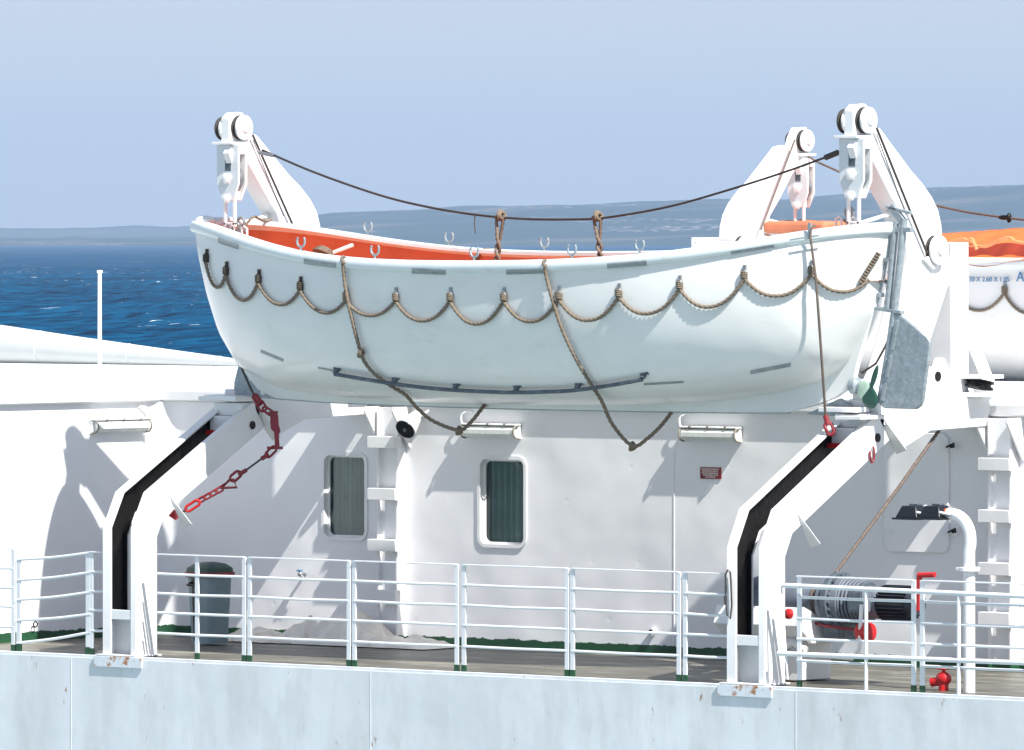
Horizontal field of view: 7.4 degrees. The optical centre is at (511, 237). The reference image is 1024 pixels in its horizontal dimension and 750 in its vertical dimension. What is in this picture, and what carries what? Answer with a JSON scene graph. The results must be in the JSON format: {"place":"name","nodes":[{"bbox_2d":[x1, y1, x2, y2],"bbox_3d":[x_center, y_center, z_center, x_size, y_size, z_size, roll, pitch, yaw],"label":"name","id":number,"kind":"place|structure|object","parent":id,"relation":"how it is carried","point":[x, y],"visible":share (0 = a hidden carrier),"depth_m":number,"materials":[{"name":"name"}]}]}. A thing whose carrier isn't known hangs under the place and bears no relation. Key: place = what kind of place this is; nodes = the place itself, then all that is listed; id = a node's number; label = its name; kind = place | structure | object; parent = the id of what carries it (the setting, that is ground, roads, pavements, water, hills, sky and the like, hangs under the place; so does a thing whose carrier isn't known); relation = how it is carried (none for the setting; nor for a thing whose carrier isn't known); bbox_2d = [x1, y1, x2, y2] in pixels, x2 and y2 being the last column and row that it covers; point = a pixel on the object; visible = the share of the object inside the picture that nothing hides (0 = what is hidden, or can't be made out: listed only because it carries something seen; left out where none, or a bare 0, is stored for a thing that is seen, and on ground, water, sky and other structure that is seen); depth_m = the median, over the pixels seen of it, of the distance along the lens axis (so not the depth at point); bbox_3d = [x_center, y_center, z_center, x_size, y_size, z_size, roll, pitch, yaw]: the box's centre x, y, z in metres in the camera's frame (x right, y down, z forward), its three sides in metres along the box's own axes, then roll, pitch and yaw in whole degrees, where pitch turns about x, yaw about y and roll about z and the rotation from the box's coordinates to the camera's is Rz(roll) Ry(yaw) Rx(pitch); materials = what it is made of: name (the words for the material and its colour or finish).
{"place":"outdoors","nodes":[
{"label":"outdoors","id":0,"kind":"place"},
{"bbox_2d":[0,225,194,237],"bbox_3d":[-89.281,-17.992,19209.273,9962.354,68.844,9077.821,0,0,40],"label":"hills","id":1,"kind":"structure","parent":0,"point":[136,231],"depth_m":18211.36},
{"bbox_2d":[0,245,690,401],"bbox_3d":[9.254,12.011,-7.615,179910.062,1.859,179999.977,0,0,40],"label":"sea","id":2,"kind":"structure","parent":0,"point":[155,296],"depth_m":1683.22,"materials":[{"name":"liquid"}]},
{"bbox_2d":[0,654,1023,749],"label":"ship hull","id":3,"kind":"object","parent":2,"relation":"on","point":[59,703],"visible":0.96,"depth_m":80.34,"materials":[{"name":"paint"}]},
{"bbox_2d":[0,185,1023,245],"bbox_3d":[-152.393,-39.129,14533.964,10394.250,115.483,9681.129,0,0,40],"label":"hills","id":4,"kind":"structure","parent":0,"point":[681,225],"depth_m":12766.74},
{"bbox_2d":[0,635,1023,696],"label":"promenade deck","id":5,"kind":"structure","parent":0,"point":[889,678],"depth_m":81.92,"materials":[{"name":"paint"}]},
{"bbox_2d":[185,562,234,643],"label":"waste bin","id":6,"kind":"object","parent":5,"relation":"on","point":[216,625],"visible":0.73,"depth_m":85.50,"materials":[{"name":"black plastic"}]},
{"bbox_2d":[94,112,366,668],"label":"davit","id":7,"kind":"object","parent":5,"relation":"on","point":[150,495],"visible":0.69,"depth_m":83.71,"materials":[{"name":"white paint"}]},
{"bbox_2d":[217,145,246,229],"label":"pulley block","id":8,"kind":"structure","parent":7,"relation":"hanging from","point":[231,172],"depth_m":84.35,"materials":[{"name":"metal"}]},
{"bbox_2d":[205,366,274,401],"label":"keel chock","id":9,"kind":"object","parent":7,"relation":"on","point":[243,392],"visible":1,"depth_m":84.43,"materials":[{"name":"white paint"}]},
{"bbox_2d":[258,149,838,233],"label":"span wire","id":10,"kind":"object","parent":7,"relation":"attached to","point":[833,154],"visible":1,"depth_m":81.69,"materials":[{"name":"metal"}]},
{"bbox_2d":[494,209,506,259],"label":"lifeline","id":11,"kind":"object","parent":10,"relation":"hanging from","point":[501,214],"visible":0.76,"depth_m":82.10,"materials":[{"name":"fabric"}]},
{"bbox_2d":[591,210,603,256],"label":"lifeline","id":12,"kind":"object","parent":10,"relation":"hanging from","point":[597,214],"visible":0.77,"depth_m":81.25,"materials":[{"name":"fabric"}]},
{"bbox_2d":[190,203,931,451],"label":"lifeboat","id":13,"kind":"object","parent":7,"relation":"hanging from","point":[304,313],"visible":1,"depth_m":80.38,"materials":[{"name":"white paint"}]},
{"bbox_2d":[169,367,282,519],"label":"gripe line","id":14,"kind":"object","parent":13,"relation":"attached to","point":[274,420],"visible":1,"depth_m":83.74,"materials":[{"name":"metal"}]},
{"bbox_2d":[808,223,835,436],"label":"gripe line","id":15,"kind":"object","parent":13,"relation":"hanging from","point":[827,422],"visible":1,"depth_m":78.81,"materials":[{"name":"brown metal"}]},
{"bbox_2d":[228,627,281,641],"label":"plastic sheet","id":16,"kind":"object","parent":5,"relation":"on","point":[259,631],"visible":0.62,"depth_m":86.33,"materials":[{"name":"white plastic"}]},
{"bbox_2d":[260,610,461,649],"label":"plastic sheet","id":17,"kind":"object","parent":5,"relation":"on","point":[336,630],"visible":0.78,"depth_m":85.39,"materials":[{"name":"white plastic"}]},
{"bbox_2d":[0,402,1023,668],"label":"deckhouse","id":18,"kind":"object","parent":5,"relation":"on","point":[544,494],"visible":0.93,"depth_m":84.86,"materials":[{"name":"paint"}]},
{"bbox_2d":[89,405,151,433],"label":"wall light","id":19,"kind":"object","parent":18,"relation":"attached to","point":[119,425],"visible":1,"depth_m":87.33,"materials":[{"name":"white paint"}]},
{"bbox_2d":[321,452,367,540],"bbox_3d":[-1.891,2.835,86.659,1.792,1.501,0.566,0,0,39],"label":"window","id":20,"kind":"structure","parent":18,"relation":"in","point":[344,475],"depth_m":86.44,"materials":[{"name":"grey glass"}]},
{"bbox_2d":[395,409,430,438],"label":"loudspeaker","id":21,"kind":"object","parent":18,"relation":"attached to","point":[407,426],"visible":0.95,"depth_m":85.33,"materials":[{"name":"white paint"}]},
{"bbox_2d":[460,410,520,439],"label":"wall light","id":22,"kind":"object","parent":18,"relation":"attached to","point":[492,431],"visible":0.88,"depth_m":84.80,"materials":[{"name":"white paint"}]},
{"bbox_2d":[477,456,526,547],"bbox_3d":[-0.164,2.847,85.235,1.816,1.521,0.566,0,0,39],"label":"window","id":23,"kind":"structure","parent":18,"relation":"in","point":[501,480],"depth_m":85.02,"materials":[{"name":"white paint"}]},
{"bbox_2d":[0,363,1023,416],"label":"boat deck","id":24,"kind":"object","parent":18,"relation":"on","point":[27,383],"visible":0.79,"depth_m":90.80,"materials":[{"name":"white paint"}]},
{"bbox_2d":[93,270,105,373],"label":"flag pole","id":25,"kind":"object","parent":24,"relation":"on","point":[99,354],"visible":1,"depth_m":97.90,"materials":[{"name":"white metal"}]},
{"bbox_2d":[0,325,237,365],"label":"bulwark","id":26,"kind":"object","parent":24,"relation":"on","point":[20,345],"visible":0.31,"depth_m":105.36,"materials":[{"name":"paint"}]},
{"bbox_2d":[691,237,718,247],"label":"cable box","id":27,"kind":"object","parent":24,"relation":"on","point":[694,240],"visible":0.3,"depth_m":97.33,"materials":[{"name":"white paint"}]},
{"bbox_2d":[696,127,815,246],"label":"davit","id":28,"kind":"object","parent":24,"relation":"on","point":[748,211],"visible":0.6,"depth_m":95.30,"materials":[{"name":"white paint"}]},
{"bbox_2d":[787,158,814,220],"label":"pulley block","id":29,"kind":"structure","parent":28,"relation":"hanging from","point":[801,188],"depth_m":95.83,"materials":[{"name":"metal"}]},
{"bbox_2d":[807,155,1023,222],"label":"span wire","id":30,"kind":"object","parent":29,"relation":"attached to","point":[1008,217],"visible":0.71,"depth_m":94.19,"materials":[{"name":"black metal"}]},
{"bbox_2d":[764,219,1023,380],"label":"lifeboat","id":31,"kind":"object","parent":28,"relation":"hanging from","point":[996,287],"visible":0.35,"depth_m":92.77,"materials":[{"name":"plastic"}]},
{"bbox_2d":[678,413,741,442],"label":"wall light","id":32,"kind":"object","parent":18,"relation":"attached to","point":[708,434],"visible":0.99,"depth_m":82.90,"materials":[{"name":"white paint"}]},
{"bbox_2d":[700,467,720,478],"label":"sign","id":33,"kind":"object","parent":18,"relation":"attached to","point":[710,472],"visible":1,"depth_m":83.01,"materials":[{"name":"red paint"}]},
{"bbox_2d":[883,433,956,552],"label":"hatch door","id":34,"kind":"structure","parent":18,"relation":"in","point":[928,483],"depth_m":81.26,"materials":[{"name":"paint"}]},
{"bbox_2d":[157,634,1007,671],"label":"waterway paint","id":35,"kind":"object","parent":5,"relation":"on","point":[637,655],"visible":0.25,"depth_m":83.45,"materials":[{"name":"paint"}]},
{"bbox_2d":[713,571,925,680],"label":"winch","id":36,"kind":"object","parent":5,"relation":"on","point":[842,609],"visible":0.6,"depth_m":78.34,"materials":[{"name":"white paint"}]},
{"bbox_2d":[834,430,940,571],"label":"winch rope","id":37,"kind":"object","parent":36,"relation":"attached to","point":[887,502],"visible":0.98,"depth_m":79.40,"materials":[{"name":"brown metal"}]},
{"bbox_2d":[916,572,936,611],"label":"crank handle","id":38,"kind":"object","parent":36,"relation":"attached to","point":[920,575],"visible":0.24,"depth_m":77.60,"materials":[{"name":"red paint"}]},
{"bbox_2d":[717,104,1023,697],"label":"davit","id":39,"kind":"object","parent":5,"relation":"on","point":[791,496],"visible":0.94,"depth_m":79.20,"materials":[{"name":"paint"}]},
{"bbox_2d":[725,569,732,618],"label":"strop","id":40,"kind":"object","parent":39,"relation":"hanging from","point":[730,594],"visible":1,"depth_m":77.89,"materials":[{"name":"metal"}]},
{"bbox_2d":[808,390,884,419],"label":"keel chock","id":41,"kind":"object","parent":39,"relation":"on","point":[840,402],"visible":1,"depth_m":79.32,"materials":[{"name":"white paint"}]},
{"bbox_2d":[839,138,871,224],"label":"pulley block","id":42,"kind":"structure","parent":39,"relation":"hanging from","point":[855,168],"depth_m":79.03,"materials":[{"name":"grey paint"}]},
{"bbox_2d":[892,503,979,692],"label":"lamp pole","id":43,"kind":"object","parent":5,"relation":"on","point":[933,511],"visible":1,"depth_m":76.71,"materials":[{"name":"white metal"}]},
{"bbox_2d":[929,668,951,690],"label":"hydrant valve","id":44,"kind":"object","parent":5,"relation":"on","point":[942,679],"visible":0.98,"depth_m":76.96,"materials":[{"name":"red paint"}]},
{"bbox_2d":[0,650,1023,700],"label":"deck margin","id":45,"kind":"object","parent":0,"point":[538,676],"visible":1,"depth_m":79.62,"materials":[{"name":"paint"}]},
{"bbox_2d":[0,548,15,650],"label":"guard rail","id":46,"kind":"object","parent":45,"relation":"on","point":[12,587],"visible":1,"depth_m":84.15,"materials":[{"name":"metal"}]},
{"bbox_2d":[16,552,90,654],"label":"guard rail","id":47,"kind":"object","parent":45,"relation":"on","point":[19,599],"visible":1,"depth_m":83.79,"materials":[{"name":"metal"}]},
{"bbox_2d":[88,551,102,654],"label":"guard rail","id":48,"kind":"object","parent":45,"relation":"on","point":[92,609],"visible":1,"depth_m":83.42,"materials":[{"name":"metal"}]},
{"bbox_2d":[156,553,246,661],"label":"guard rail","id":49,"kind":"object","parent":45,"relation":"on","point":[197,595],"visible":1,"depth_m":82.42,"materials":[{"name":"metal"}]},
{"bbox_2d":[247,557,351,666],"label":"guard rail","id":50,"kind":"object","parent":45,"relation":"on","point":[250,616],"visible":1,"depth_m":81.59,"materials":[{"name":"metal"}]},
{"bbox_2d":[352,560,459,670],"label":"guard rail","id":51,"kind":"object","parent":45,"relation":"on","point":[455,624],"visible":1,"depth_m":80.64,"materials":[{"name":"metal"}]},
{"bbox_2d":[461,564,569,675],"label":"guard rail","id":52,"kind":"object","parent":45,"relation":"on","point":[566,629],"visible":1,"depth_m":79.68,"materials":[{"name":"metal"}]},
{"bbox_2d":[570,568,681,681],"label":"guard rail","id":53,"kind":"object","parent":45,"relation":"on","point":[573,629],"visible":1,"depth_m":78.84,"materials":[{"name":"metal"}]},
{"bbox_2d":[682,572,726,681],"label":"guard rail","id":54,"kind":"object","parent":45,"relation":"on","point":[686,613],"visible":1,"depth_m":78.32,"materials":[{"name":"metal"}]},
{"bbox_2d":[796,575,916,691],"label":"guard rail","id":55,"kind":"object","parent":45,"relation":"on","point":[800,618],"visible":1,"depth_m":76.99,"materials":[{"name":"metal"}]},
{"bbox_2d":[777,583,1023,694],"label":"pipe barrier","id":56,"kind":"object","parent":45,"relation":"on","point":[866,656],"visible":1,"depth_m":76.62,"materials":[{"name":"metal"}]},
{"bbox_2d":[919,580,1023,692],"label":"guard rail","id":57,"kind":"object","parent":45,"relation":"on","point":[923,622],"visible":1,"depth_m":76.23,"materials":[{"name":"metal"}]},
{"bbox_2d":[0,0,1023,227],"label":"sky","id":58,"kind":"structure","parent":0,"point":[110,110],"materials":[{"name":"blue"}]}
]}

